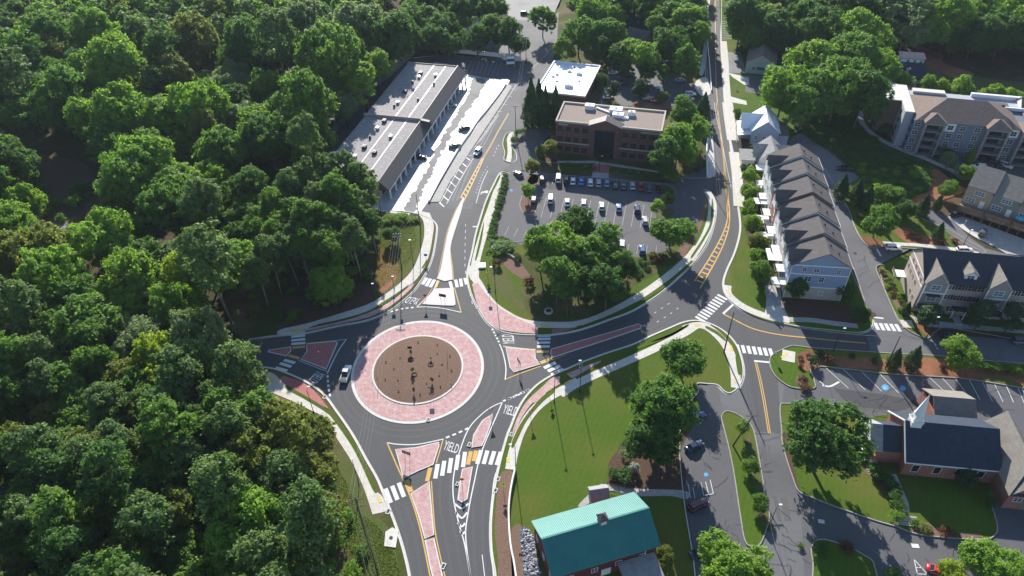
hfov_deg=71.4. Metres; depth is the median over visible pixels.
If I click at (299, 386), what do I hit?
paver strip
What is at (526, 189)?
young tree
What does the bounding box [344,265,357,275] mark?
undergrowth bush
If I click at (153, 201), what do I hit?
broadleaf tree
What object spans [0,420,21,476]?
broadleaf tree
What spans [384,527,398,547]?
concrete pad
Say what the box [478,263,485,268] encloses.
utility box
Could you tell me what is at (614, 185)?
parked car
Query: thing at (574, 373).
paver strip
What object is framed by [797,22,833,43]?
broadleaf tree
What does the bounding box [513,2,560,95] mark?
road shoulder
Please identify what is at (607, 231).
broadleaf tree
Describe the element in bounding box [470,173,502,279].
footpath
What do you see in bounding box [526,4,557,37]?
broadleaf tree
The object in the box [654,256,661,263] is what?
shrub
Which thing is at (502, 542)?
planting bed
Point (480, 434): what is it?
traffic island
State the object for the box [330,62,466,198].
strip mall
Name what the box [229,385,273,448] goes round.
pine tree
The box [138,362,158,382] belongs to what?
broadleaf tree
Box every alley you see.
[826,183,1023,338]
[926,211,1009,255]
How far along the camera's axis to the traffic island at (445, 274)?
220.23 m
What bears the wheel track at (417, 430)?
on the roundabout road at (682, 292)
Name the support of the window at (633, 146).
in the office building at (608, 131)
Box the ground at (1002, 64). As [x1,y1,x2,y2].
[0,0,1023,575]
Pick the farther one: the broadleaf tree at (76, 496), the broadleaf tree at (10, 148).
the broadleaf tree at (10, 148)
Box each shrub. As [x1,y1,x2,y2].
[327,529,347,554]
[340,506,353,522]
[340,558,362,575]
[352,541,370,559]
[381,212,394,223]
[393,212,411,221]
[409,216,420,222]
[484,238,511,254]
[487,230,495,234]
[489,225,497,230]
[492,259,501,265]
[501,241,516,252]
[510,137,518,142]
[513,252,521,259]
[514,128,527,136]
[524,275,533,282]
[607,465,619,480]
[613,465,633,483]
[619,449,632,461]
[628,461,640,472]
[642,260,650,267]
[647,251,658,257]
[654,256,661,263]
[658,253,667,260]
[694,165,702,171]
[733,108,741,114]
[795,541,804,548]
[797,374,809,382]
[799,382,812,393]
[808,354,820,365]
[813,349,821,354]
[813,539,831,555]
[824,353,835,362]
[837,539,854,554]
[849,352,855,358]
[868,464,885,476]
[871,357,881,363]
[873,200,883,205]
[873,469,885,479]
[876,123,893,136]
[878,470,891,481]
[881,475,895,485]
[882,477,901,488]
[886,483,902,496]
[886,490,906,504]
[888,508,907,522]
[889,499,908,512]
[903,230,912,236]
[909,518,923,526]
[912,234,921,240]
[919,522,933,534]
[937,146,959,155]
[938,524,952,537]
[939,363,945,369]
[951,238,959,243]
[954,529,960,537]
[980,360,991,369]
[988,362,997,368]
[992,361,1003,371]
[999,363,1009,371]
[1006,365,1016,373]
[1013,364,1023,374]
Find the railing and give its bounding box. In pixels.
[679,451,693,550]
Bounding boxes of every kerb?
[248,210,436,339]
[260,367,408,575]
[467,172,715,334]
[491,320,743,575]
[503,132,516,162]
[538,173,675,193]
[705,8,709,166]
[721,0,873,332]
[721,410,769,546]
[769,345,1023,388]
[779,403,997,539]
[800,139,985,252]
[811,538,877,575]
[835,200,881,247]
[847,249,870,317]
[851,270,866,305]
[876,264,901,324]
[879,269,1010,338]
[926,216,983,252]
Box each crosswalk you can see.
[275,355,299,371]
[291,334,305,348]
[383,467,431,502]
[421,277,435,286]
[433,450,501,478]
[454,278,467,286]
[536,335,550,352]
[540,357,563,374]
[695,294,726,321]
[736,344,772,355]
[874,323,901,331]
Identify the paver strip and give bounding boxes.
[280,376,327,408]
[303,283,413,330]
[472,283,537,333]
[512,376,559,432]
[528,380,559,402]
[552,328,573,333]
[567,361,600,377]
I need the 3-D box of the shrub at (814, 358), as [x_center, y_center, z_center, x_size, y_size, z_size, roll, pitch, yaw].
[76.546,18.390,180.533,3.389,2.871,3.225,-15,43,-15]
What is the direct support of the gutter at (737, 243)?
on the roundabout road at (682, 292)
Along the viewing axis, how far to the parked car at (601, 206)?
234.29 m
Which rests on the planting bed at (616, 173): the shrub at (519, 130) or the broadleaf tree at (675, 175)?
the broadleaf tree at (675, 175)
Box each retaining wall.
[428,82,506,201]
[453,49,520,60]
[505,251,518,261]
[508,468,516,575]
[706,135,709,176]
[707,41,711,91]
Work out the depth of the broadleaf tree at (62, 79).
265.26 m
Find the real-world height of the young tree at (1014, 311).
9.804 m
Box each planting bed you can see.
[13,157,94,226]
[17,221,70,231]
[275,263,375,328]
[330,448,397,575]
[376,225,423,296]
[377,249,398,291]
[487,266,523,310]
[495,470,514,575]
[501,257,534,280]
[511,524,522,575]
[518,250,677,302]
[519,527,541,575]
[521,197,536,214]
[522,279,625,321]
[526,174,539,183]
[527,175,537,184]
[535,149,557,162]
[552,163,592,173]
[553,152,658,172]
[555,0,568,12]
[602,92,618,105]
[607,441,633,484]
[608,448,685,489]
[609,168,678,182]
[628,58,673,69]
[632,102,672,109]
[649,208,673,226]
[662,187,674,194]
[677,191,707,258]
[727,43,735,51]
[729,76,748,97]
[731,102,754,111]
[734,120,748,142]
[743,175,775,284]
[782,297,875,322]
[782,430,800,490]
[796,351,818,370]
[796,376,807,385]
[804,348,1023,384]
[861,236,883,247]
[864,468,899,527]
[879,268,902,312]
[881,354,1023,367]
[893,228,947,245]
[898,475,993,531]
[911,523,981,537]
[914,322,929,336]
[929,327,1017,338]
[950,236,975,250]
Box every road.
[243,19,1023,575]
[250,0,870,575]
[691,177,712,191]
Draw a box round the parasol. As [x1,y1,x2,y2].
[1016,215,1023,222]
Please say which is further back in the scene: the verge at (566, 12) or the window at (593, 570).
the verge at (566, 12)
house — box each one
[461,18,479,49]
[620,14,647,36]
[621,26,655,47]
[735,105,789,144]
[739,135,789,170]
[890,51,926,89]
[892,248,955,312]
[944,251,986,324]
[979,254,1018,319]
[1003,256,1023,331]
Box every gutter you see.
[248,210,437,340]
[261,366,410,575]
[466,171,716,336]
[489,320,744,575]
[720,25,874,333]
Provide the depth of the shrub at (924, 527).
145.12 m
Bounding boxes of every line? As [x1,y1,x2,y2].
[298,103,730,575]
[387,17,865,575]
[439,84,516,206]
[463,60,499,75]
[541,197,651,227]
[545,175,653,192]
[723,249,883,362]
[826,368,898,392]
[929,377,979,398]
[982,382,1023,401]
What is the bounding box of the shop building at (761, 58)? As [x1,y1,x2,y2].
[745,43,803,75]
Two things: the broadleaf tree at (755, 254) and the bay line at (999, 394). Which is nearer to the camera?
the bay line at (999, 394)
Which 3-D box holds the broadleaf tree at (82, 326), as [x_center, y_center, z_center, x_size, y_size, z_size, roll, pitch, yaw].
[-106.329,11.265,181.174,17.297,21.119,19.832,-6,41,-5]
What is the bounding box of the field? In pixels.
[897,57,1023,93]
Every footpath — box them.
[255,371,386,513]
[277,211,433,335]
[374,208,409,214]
[430,85,511,201]
[468,245,694,327]
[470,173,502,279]
[505,378,575,469]
[506,132,512,161]
[557,161,661,172]
[557,322,710,396]
[578,484,689,506]
[592,173,608,177]
[593,164,608,172]
[682,322,740,388]
[686,191,714,260]
[720,41,730,102]
[722,102,738,140]
[723,285,789,322]
[729,152,743,206]
[765,285,788,317]
[765,307,786,316]
[782,350,794,362]
[789,317,857,327]
[858,111,957,173]
[883,241,978,252]
[892,474,909,511]
[900,320,913,327]
[910,315,1023,333]
[949,214,994,245]
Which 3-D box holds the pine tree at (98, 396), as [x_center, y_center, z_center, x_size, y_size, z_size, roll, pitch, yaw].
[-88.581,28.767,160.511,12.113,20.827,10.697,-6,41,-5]
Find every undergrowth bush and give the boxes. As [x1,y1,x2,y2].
[22,175,40,186]
[36,183,51,193]
[41,208,53,215]
[49,196,62,204]
[54,213,67,221]
[61,192,83,208]
[66,189,82,195]
[69,183,87,194]
[74,180,91,189]
[81,191,92,200]
[246,306,263,322]
[284,310,296,323]
[286,308,298,317]
[287,286,297,295]
[303,286,317,298]
[305,291,320,299]
[312,298,321,308]
[325,555,336,569]
[326,484,339,495]
[343,290,353,299]
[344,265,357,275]
[357,263,367,270]
[359,270,373,281]
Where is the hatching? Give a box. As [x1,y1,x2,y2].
[461,160,728,283]
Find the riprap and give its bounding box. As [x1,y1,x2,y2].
[520,529,541,575]
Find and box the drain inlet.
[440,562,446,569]
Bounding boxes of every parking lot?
[370,55,509,212]
[415,54,512,79]
[495,126,706,256]
[505,0,560,21]
[599,65,694,105]
[782,367,1023,437]
[789,131,860,185]
[800,493,1023,575]
[939,157,1023,180]
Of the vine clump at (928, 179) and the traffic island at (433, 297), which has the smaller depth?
the traffic island at (433, 297)
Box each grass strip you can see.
[285,385,376,492]
[316,285,407,325]
[475,223,483,260]
[490,175,500,193]
[495,476,522,525]
[511,390,553,447]
[576,262,691,326]
[583,324,688,373]
[651,325,688,341]
[691,199,713,257]
[705,326,725,340]
[736,355,740,374]
[742,309,869,333]
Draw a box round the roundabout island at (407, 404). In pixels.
[351,321,483,423]
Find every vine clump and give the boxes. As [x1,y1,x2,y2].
[803,124,816,129]
[810,132,822,137]
[810,136,822,142]
[827,138,840,142]
[845,111,856,115]
[858,168,866,173]
[866,169,880,174]
[867,135,879,141]
[873,174,884,181]
[890,170,901,176]
[906,191,915,196]
[908,168,922,173]
[908,171,921,178]
[911,158,921,163]
[913,186,922,193]
[917,166,927,175]
[920,176,935,182]
[921,171,934,177]
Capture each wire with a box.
[349,236,392,491]
[353,247,393,491]
[357,238,397,494]
[361,233,400,494]
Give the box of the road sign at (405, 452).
[402,450,410,458]
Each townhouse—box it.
[750,143,822,205]
[753,157,828,208]
[758,174,834,239]
[760,193,840,244]
[765,214,846,276]
[768,235,853,300]
[957,164,1005,222]
[981,173,1023,231]
[1007,200,1023,234]
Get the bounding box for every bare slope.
[907,169,965,206]
[915,45,973,78]
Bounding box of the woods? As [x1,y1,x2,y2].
[0,0,1016,57]
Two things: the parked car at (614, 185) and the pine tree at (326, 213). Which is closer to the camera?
the pine tree at (326, 213)
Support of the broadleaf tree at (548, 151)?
on the planting bed at (553, 158)
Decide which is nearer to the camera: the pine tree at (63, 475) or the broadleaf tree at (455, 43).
the pine tree at (63, 475)
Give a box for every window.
[557,126,562,130]
[557,136,562,140]
[565,136,570,141]
[565,146,570,151]
[573,147,578,152]
[574,127,579,132]
[581,148,586,153]
[582,128,587,133]
[582,138,587,143]
[591,567,597,572]
[621,142,627,147]
[621,152,626,157]
[622,132,628,137]
[629,153,634,158]
[630,143,635,148]
[631,133,637,138]
[638,154,643,159]
[639,144,644,149]
[640,134,645,139]
[648,145,653,150]
[649,135,655,140]
[804,276,811,281]
[910,465,920,471]
[914,122,920,126]
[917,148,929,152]
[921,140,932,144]
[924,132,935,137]
[925,296,936,301]
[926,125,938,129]
[930,285,941,290]
[931,467,942,473]
[941,141,948,145]
[946,306,954,311]
[950,295,959,299]
[954,285,964,289]
[960,296,969,300]
[964,196,975,203]
[964,286,974,290]
[969,297,978,301]
[970,136,977,140]
[974,128,981,132]
[974,190,985,197]
[974,287,984,291]
[977,471,985,477]
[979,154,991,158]
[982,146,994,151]
[985,138,998,143]
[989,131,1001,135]
[990,204,1002,211]
[992,291,1004,296]
[998,155,1005,159]
[1001,199,1012,205]
[1010,132,1017,136]
[1012,498,1023,501]
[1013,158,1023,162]
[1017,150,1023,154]
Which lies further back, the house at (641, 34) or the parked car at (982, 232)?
the house at (641, 34)
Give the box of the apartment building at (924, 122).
[872,84,1023,166]
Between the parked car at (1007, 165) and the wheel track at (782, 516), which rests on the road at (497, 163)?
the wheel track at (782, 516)
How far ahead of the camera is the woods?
346.48 m
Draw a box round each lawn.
[492,321,742,575]
[719,0,872,330]
[781,404,996,537]
[812,540,875,575]
[844,177,976,251]
[879,253,1023,338]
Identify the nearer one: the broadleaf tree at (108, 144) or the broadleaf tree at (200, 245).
the broadleaf tree at (200, 245)
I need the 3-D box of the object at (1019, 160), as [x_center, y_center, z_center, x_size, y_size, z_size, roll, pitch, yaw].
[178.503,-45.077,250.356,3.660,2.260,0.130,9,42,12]
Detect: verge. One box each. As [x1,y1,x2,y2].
[217,179,435,340]
[240,368,407,575]
[468,170,711,335]
[523,0,714,178]
[770,346,1023,388]
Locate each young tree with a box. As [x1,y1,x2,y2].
[521,182,534,197]
[524,158,539,178]
[595,72,608,87]
[606,80,621,99]
[618,59,633,77]
[649,198,664,216]
[657,63,671,83]
[660,192,675,204]
[685,68,697,86]
[735,418,750,433]
[741,165,759,184]
[915,303,944,329]
[964,298,998,328]
[996,302,1023,332]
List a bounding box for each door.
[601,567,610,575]
[962,210,977,216]
[977,201,984,208]
[987,218,1003,224]
[1004,209,1011,216]
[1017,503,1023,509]
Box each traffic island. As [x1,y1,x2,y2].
[268,346,290,355]
[301,341,337,368]
[395,442,438,478]
[410,481,433,538]
[423,288,455,305]
[425,538,442,575]
[437,197,463,281]
[457,466,472,502]
[471,414,492,447]
[503,132,514,162]
[506,347,539,372]
[550,323,641,357]
[722,411,768,544]
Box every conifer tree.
[520,76,540,129]
[535,78,542,110]
[537,85,550,128]
[548,91,559,128]
[550,85,561,109]
[696,92,710,119]
[696,103,706,118]
[831,174,849,199]
[847,178,864,204]
[857,185,875,210]
[884,348,902,370]
[901,301,912,316]
[902,345,923,371]
[917,193,931,217]
[930,222,945,242]
[931,194,943,210]
[963,147,975,163]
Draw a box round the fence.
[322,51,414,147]
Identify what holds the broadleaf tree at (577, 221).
on the verge at (487, 257)
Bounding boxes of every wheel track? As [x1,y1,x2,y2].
[334,311,499,437]
[341,315,493,431]
[393,503,412,575]
[394,298,519,456]
[395,302,512,448]
[403,503,421,575]
[438,476,452,575]
[448,476,462,575]
[452,115,495,200]
[456,115,498,200]
[472,476,479,575]
[481,476,488,575]
[544,314,636,340]
[548,319,636,345]
[560,307,687,360]
[560,313,687,365]
[710,102,723,210]
[715,102,728,210]
[720,102,730,210]
[725,129,733,210]
[730,312,874,341]
[731,307,874,336]
[762,432,794,575]
[771,432,804,575]
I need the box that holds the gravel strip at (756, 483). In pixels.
[746,431,772,531]
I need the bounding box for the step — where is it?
[897,522,913,526]
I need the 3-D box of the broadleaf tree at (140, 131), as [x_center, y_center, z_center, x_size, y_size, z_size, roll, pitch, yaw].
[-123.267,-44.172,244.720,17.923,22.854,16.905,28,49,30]
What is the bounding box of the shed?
[587,484,609,503]
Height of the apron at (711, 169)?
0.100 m
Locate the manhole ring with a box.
[544,307,552,314]
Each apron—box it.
[695,77,710,95]
[699,38,706,75]
[707,135,714,177]
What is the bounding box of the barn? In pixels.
[531,492,663,575]
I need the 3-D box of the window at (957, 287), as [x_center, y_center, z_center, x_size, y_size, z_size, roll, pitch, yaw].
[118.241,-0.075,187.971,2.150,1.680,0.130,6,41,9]
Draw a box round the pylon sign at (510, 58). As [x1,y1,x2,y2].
[506,53,514,66]
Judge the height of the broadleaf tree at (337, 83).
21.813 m
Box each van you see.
[547,193,553,203]
[555,173,561,182]
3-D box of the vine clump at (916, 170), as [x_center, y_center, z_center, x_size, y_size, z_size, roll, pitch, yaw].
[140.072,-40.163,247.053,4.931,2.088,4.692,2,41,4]
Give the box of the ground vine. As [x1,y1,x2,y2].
[791,112,929,200]
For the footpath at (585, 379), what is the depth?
182.81 m
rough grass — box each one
[332,470,400,575]
[375,222,416,288]
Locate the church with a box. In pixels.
[854,388,1023,509]
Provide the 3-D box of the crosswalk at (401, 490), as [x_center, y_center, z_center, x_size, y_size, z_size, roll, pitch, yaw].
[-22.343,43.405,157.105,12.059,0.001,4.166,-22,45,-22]
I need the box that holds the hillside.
[792,79,939,199]
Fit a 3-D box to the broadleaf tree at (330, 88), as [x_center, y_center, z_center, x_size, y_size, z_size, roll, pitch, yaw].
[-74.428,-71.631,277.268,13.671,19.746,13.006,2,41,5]
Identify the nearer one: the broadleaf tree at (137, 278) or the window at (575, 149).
the broadleaf tree at (137, 278)
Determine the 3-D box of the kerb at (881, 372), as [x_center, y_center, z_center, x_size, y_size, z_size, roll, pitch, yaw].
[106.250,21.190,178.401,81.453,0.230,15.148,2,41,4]
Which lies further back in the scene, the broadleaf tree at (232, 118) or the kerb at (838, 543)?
the broadleaf tree at (232, 118)
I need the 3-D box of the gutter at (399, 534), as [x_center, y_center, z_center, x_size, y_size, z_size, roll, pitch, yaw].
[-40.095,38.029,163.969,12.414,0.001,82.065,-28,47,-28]
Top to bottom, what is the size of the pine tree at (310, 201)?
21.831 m
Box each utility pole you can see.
[348,497,378,574]
[393,233,401,269]
[512,106,518,136]
[723,311,733,352]
[732,415,757,445]
[885,336,900,368]
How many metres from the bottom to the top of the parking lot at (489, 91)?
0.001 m
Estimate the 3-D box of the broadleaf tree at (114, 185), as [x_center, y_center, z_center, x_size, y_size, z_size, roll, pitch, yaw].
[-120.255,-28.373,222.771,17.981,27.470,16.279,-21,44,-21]
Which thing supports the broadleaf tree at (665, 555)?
on the ground at (1002, 64)
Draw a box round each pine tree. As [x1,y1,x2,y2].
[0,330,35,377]
[0,422,63,479]
[0,432,19,487]
[0,493,41,539]
[0,564,12,575]
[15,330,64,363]
[18,447,81,497]
[22,484,94,562]
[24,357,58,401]
[32,515,100,575]
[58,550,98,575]
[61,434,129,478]
[73,435,155,507]
[81,380,141,427]
[88,544,155,575]
[94,417,135,452]
[110,488,185,559]
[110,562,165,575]
[119,16,149,49]
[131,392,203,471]
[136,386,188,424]
[139,64,168,95]
[153,344,202,404]
[157,434,224,490]
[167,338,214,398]
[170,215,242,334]
[172,401,225,447]
[185,448,250,530]
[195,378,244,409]
[199,399,263,459]
[200,383,239,452]
[210,339,270,395]
[222,564,251,575]
[225,520,299,575]
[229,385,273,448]
[239,251,270,306]
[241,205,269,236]
[244,217,273,263]
[249,559,295,575]
[252,233,286,295]
[253,7,297,93]
[259,186,287,222]
[260,213,286,273]
[273,164,308,196]
[273,231,303,285]
[274,196,304,224]
[278,184,297,209]
[283,218,307,270]
[285,110,327,163]
[285,227,315,280]
[286,194,309,216]
[289,198,321,229]
[290,219,316,267]
[290,557,340,575]
[293,155,327,186]
[302,180,329,202]
[304,198,329,225]
[304,228,334,266]
[311,152,336,178]
[312,200,340,228]
[314,189,337,206]
[315,232,347,267]
[316,222,342,239]
[317,167,356,209]
[327,148,357,180]
[327,230,354,275]
[331,209,357,263]
[335,187,360,216]
[339,217,370,277]
[345,161,370,189]
[350,204,378,255]
[354,189,372,208]
[356,177,381,205]
[359,162,378,188]
[359,196,374,233]
[359,207,384,254]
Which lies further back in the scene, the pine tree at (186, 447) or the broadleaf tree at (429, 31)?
the broadleaf tree at (429, 31)
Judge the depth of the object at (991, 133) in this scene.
246.96 m
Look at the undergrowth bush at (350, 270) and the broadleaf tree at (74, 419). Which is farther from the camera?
the undergrowth bush at (350, 270)
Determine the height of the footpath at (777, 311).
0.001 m
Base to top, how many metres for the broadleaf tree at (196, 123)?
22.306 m
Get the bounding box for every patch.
[548,178,569,190]
[712,497,735,529]
[758,445,771,470]
[773,496,791,520]
[834,388,919,410]
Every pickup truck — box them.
[339,365,351,382]
[411,154,426,159]
[637,181,643,191]
[835,165,853,171]
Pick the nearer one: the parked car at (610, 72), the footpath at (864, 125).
the footpath at (864, 125)
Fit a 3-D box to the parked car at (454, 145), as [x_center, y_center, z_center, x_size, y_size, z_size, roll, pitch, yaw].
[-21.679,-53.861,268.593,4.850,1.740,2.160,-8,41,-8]
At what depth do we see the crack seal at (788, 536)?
144.64 m
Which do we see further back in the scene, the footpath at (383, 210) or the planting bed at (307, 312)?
the footpath at (383, 210)
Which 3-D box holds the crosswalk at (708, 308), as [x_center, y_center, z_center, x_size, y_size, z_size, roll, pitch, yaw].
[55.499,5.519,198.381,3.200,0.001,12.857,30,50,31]
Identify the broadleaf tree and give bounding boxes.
[0,29,49,69]
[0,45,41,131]
[0,79,12,101]
[0,97,40,147]
[0,134,43,188]
[0,164,19,197]
[0,198,39,232]
[0,219,72,273]
[0,228,34,281]
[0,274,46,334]
[0,326,20,340]
[0,362,47,412]
[0,375,36,426]
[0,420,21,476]
[0,475,41,507]
[0,490,8,520]
[0,519,41,575]
[2,182,47,220]
[5,76,37,103]
[12,243,94,300]
[17,526,70,575]
[19,9,75,55]
[21,60,42,75]
[23,305,89,354]
[24,62,85,138]
[28,397,61,427]
[28,571,47,575]
[35,30,65,60]
[35,78,61,104]
[36,56,66,72]
[38,271,106,315]
[44,353,88,398]
[44,363,89,399]
[49,292,127,350]
[52,387,85,417]
[52,403,89,429]
[54,416,101,453]
[61,96,96,141]
[63,47,77,64]
[63,205,136,276]
[63,425,100,468]
[64,39,90,56]
[64,48,87,75]
[65,476,112,527]
[68,344,119,384]
[69,6,120,45]
[73,381,132,425]
[77,72,91,97]
[81,30,145,85]
[82,81,116,98]
[82,117,133,163]
[83,502,134,550]
[84,91,120,115]
[87,78,151,135]
[92,156,151,213]
[92,243,166,323]
[97,524,165,574]
[98,133,175,207]
[99,357,143,408]
[100,131,129,156]
[100,313,165,371]
[106,26,137,49]
[119,212,154,241]
[120,235,169,276]
[120,364,155,397]
[126,57,146,82]
[126,433,165,467]
[128,383,186,428]
[130,85,155,113]
[130,330,171,367]
[132,80,163,96]
[132,126,177,174]
[133,178,203,235]
[136,455,196,497]
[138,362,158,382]
[140,20,188,75]
[142,97,175,137]
[144,160,202,219]
[145,93,181,134]
[145,341,189,396]
[147,279,212,330]
[152,482,201,540]
[154,49,199,97]
[156,525,213,574]
[158,234,183,267]
[159,250,200,289]
[163,131,201,166]
[165,77,231,138]
[165,303,232,350]
[166,9,220,70]
[168,556,214,575]
[169,231,232,293]
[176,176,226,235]
[183,107,217,144]
[185,177,227,220]
[191,70,214,83]
[191,123,249,174]
[193,478,234,526]
[194,156,232,194]
[199,479,293,574]
[202,78,220,88]
[204,356,247,385]
[208,66,249,102]
[210,555,236,575]
[215,45,226,67]
[216,16,275,73]
[216,237,267,299]
[219,82,253,114]
[219,163,269,212]
[220,221,248,255]
[222,57,252,88]
[222,100,257,131]
[224,192,275,231]
[227,396,321,485]
[236,102,276,134]
[236,110,293,173]
[236,469,273,490]
[246,67,280,103]
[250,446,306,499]
[255,124,293,167]
[258,88,285,104]
[262,65,340,131]
[268,104,296,158]
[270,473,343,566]
[273,513,320,571]
[274,33,294,73]
[275,31,301,66]
[276,0,325,37]
[278,76,297,94]
[281,114,324,163]
[284,257,306,268]
[289,94,303,112]
[292,17,362,83]
[293,489,347,541]
[300,447,342,489]
[303,411,336,454]
[306,263,354,306]
[308,116,337,150]
[309,83,334,103]
[318,62,347,96]
[325,1,385,36]
[328,90,358,128]
[333,52,354,91]
[338,58,377,112]
[356,37,367,58]
[358,24,380,48]
[359,47,396,94]
[361,8,415,61]
[366,46,381,80]
[374,20,395,44]
[381,226,400,241]
[398,0,421,9]
[399,2,439,29]
[410,20,424,50]
[412,17,423,25]
[418,17,442,28]
[418,22,450,55]
[428,10,462,37]
[434,30,462,58]
[447,0,477,17]
[454,11,470,35]
[460,22,492,55]
[465,0,497,17]
[466,15,488,24]
[479,13,509,49]
[481,0,510,15]
[492,15,522,52]
[506,33,531,56]
[522,223,558,272]
[524,220,582,272]
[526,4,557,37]
[535,139,558,159]
[539,255,578,305]
[553,36,572,59]
[556,204,596,237]
[561,15,595,56]
[566,49,576,59]
[569,234,612,276]
[570,260,597,300]
[574,0,607,22]
[584,261,626,310]
[585,220,624,248]
[588,242,636,278]
[590,35,611,63]
[591,17,627,54]
[596,3,628,36]
[606,41,628,71]
[614,38,642,71]
[619,261,644,285]
[619,406,683,465]
[627,371,702,454]
[629,0,666,25]
[631,41,661,72]
[631,78,649,97]
[638,62,657,81]
[643,5,670,32]
[645,14,669,48]
[647,135,679,181]
[649,217,697,247]
[650,25,692,65]
[654,90,670,101]
[655,544,674,564]
[658,122,700,169]
[659,335,707,380]
[664,169,679,182]
[666,17,687,33]
[668,94,699,126]
[669,2,708,25]
[671,42,701,83]
[675,113,713,141]
[677,16,705,46]
[689,20,711,50]
[692,14,711,26]
[696,526,775,575]
[722,0,766,50]
[726,15,744,47]
[737,2,775,45]
[740,20,774,48]
[740,183,762,201]
[740,197,758,216]
[740,455,761,473]
[743,214,764,233]
[747,231,771,248]
[747,248,767,262]
[748,259,773,283]
[750,492,769,513]
[757,9,800,51]
[758,0,792,9]
[758,63,808,117]
[773,18,800,54]
[775,78,835,131]
[780,397,877,482]
[782,38,840,88]
[783,0,821,23]
[783,277,810,298]
[796,5,846,42]
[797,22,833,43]
[804,54,873,121]
[816,0,878,16]
[829,30,883,80]
[832,6,895,61]
[835,278,856,299]
[843,69,894,130]
[850,304,871,322]
[862,202,901,237]
[866,0,909,29]
[868,25,900,51]
[870,47,903,81]
[873,183,886,199]
[881,184,906,203]
[883,0,936,54]
[883,566,901,575]
[893,72,916,87]
[895,198,920,217]
[914,0,978,52]
[916,74,939,89]
[934,12,973,52]
[936,179,960,196]
[937,77,950,93]
[937,557,969,575]
[939,151,958,168]
[940,333,983,371]
[943,20,973,59]
[947,74,975,95]
[954,165,975,181]
[954,468,980,487]
[956,13,1005,59]
[957,536,1023,575]
[969,0,1002,22]
[976,0,1013,15]
[977,82,1005,94]
[980,11,1023,59]
[982,491,998,507]
[983,29,1018,61]
[998,86,1016,95]
[1004,0,1023,48]
[1016,90,1023,96]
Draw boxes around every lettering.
[310,372,324,382]
[405,297,417,303]
[444,441,458,452]
[502,335,513,343]
[504,404,517,415]
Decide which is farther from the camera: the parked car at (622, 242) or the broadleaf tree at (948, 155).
the broadleaf tree at (948, 155)
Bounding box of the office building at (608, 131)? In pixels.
[555,101,665,161]
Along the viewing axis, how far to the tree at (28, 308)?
175.14 m
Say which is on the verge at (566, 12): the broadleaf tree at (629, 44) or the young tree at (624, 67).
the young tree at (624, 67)
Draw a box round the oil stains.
[543,177,688,238]
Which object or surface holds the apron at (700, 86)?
on the verge at (566, 12)
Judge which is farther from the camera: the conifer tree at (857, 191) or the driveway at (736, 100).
the driveway at (736, 100)
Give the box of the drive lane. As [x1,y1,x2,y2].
[403,77,486,211]
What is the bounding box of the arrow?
[473,190,928,575]
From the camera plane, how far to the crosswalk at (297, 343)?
191.99 m
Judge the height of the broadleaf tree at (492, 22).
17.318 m
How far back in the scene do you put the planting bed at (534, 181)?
249.73 m
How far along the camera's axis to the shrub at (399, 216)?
232.39 m
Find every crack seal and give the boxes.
[701,442,739,541]
[760,334,867,471]
[764,463,811,575]
[852,386,1022,412]
[859,522,1004,575]
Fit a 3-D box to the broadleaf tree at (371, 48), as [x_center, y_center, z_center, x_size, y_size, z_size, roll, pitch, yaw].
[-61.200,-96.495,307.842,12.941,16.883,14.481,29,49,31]
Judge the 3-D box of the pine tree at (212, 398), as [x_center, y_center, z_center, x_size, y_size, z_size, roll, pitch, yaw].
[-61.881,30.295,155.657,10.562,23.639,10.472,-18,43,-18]
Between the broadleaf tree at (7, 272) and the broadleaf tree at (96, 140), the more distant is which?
the broadleaf tree at (96, 140)
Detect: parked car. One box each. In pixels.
[446,102,456,106]
[448,142,460,148]
[458,124,469,130]
[473,146,481,155]
[513,170,523,177]
[520,10,529,14]
[531,195,536,203]
[539,175,544,182]
[541,134,553,139]
[563,176,568,183]
[564,198,569,206]
[570,177,575,184]
[579,177,584,185]
[581,199,586,207]
[587,178,593,186]
[596,179,601,187]
[599,202,604,210]
[602,95,612,99]
[604,179,609,187]
[608,70,618,74]
[612,181,617,189]
[616,204,621,212]
[618,80,628,85]
[619,239,625,249]
[621,182,625,189]
[623,72,633,76]
[629,182,634,189]
[634,205,640,213]
[639,245,645,255]
[641,216,647,225]
[642,95,653,99]
[646,185,652,192]
[656,184,661,192]
[675,78,684,81]
[684,91,695,95]
[684,440,703,452]
[686,497,708,512]
[688,548,704,559]
[694,411,706,418]
[884,243,901,250]
[925,563,941,575]
[939,330,956,338]
[949,210,964,218]
[955,246,973,251]
[971,163,986,168]
[978,157,993,165]
[978,227,987,237]
[990,159,1003,167]
[1000,160,1013,168]
[1010,336,1023,344]
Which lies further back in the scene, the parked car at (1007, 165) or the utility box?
the parked car at (1007, 165)
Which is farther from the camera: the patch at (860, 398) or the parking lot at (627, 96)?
the parking lot at (627, 96)
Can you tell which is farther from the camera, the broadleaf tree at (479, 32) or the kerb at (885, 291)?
the broadleaf tree at (479, 32)
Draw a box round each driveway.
[680,386,765,575]
[728,51,745,73]
[729,73,748,84]
[731,97,746,104]
[731,140,747,151]
[745,75,764,93]
[948,216,1023,255]
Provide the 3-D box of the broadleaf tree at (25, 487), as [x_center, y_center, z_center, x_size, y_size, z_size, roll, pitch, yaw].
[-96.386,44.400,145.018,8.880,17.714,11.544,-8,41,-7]
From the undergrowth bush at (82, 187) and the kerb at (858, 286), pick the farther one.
the undergrowth bush at (82, 187)
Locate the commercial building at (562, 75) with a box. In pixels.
[540,60,600,105]
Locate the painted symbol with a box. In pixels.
[882,384,888,389]
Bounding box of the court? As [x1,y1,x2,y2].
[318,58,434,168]

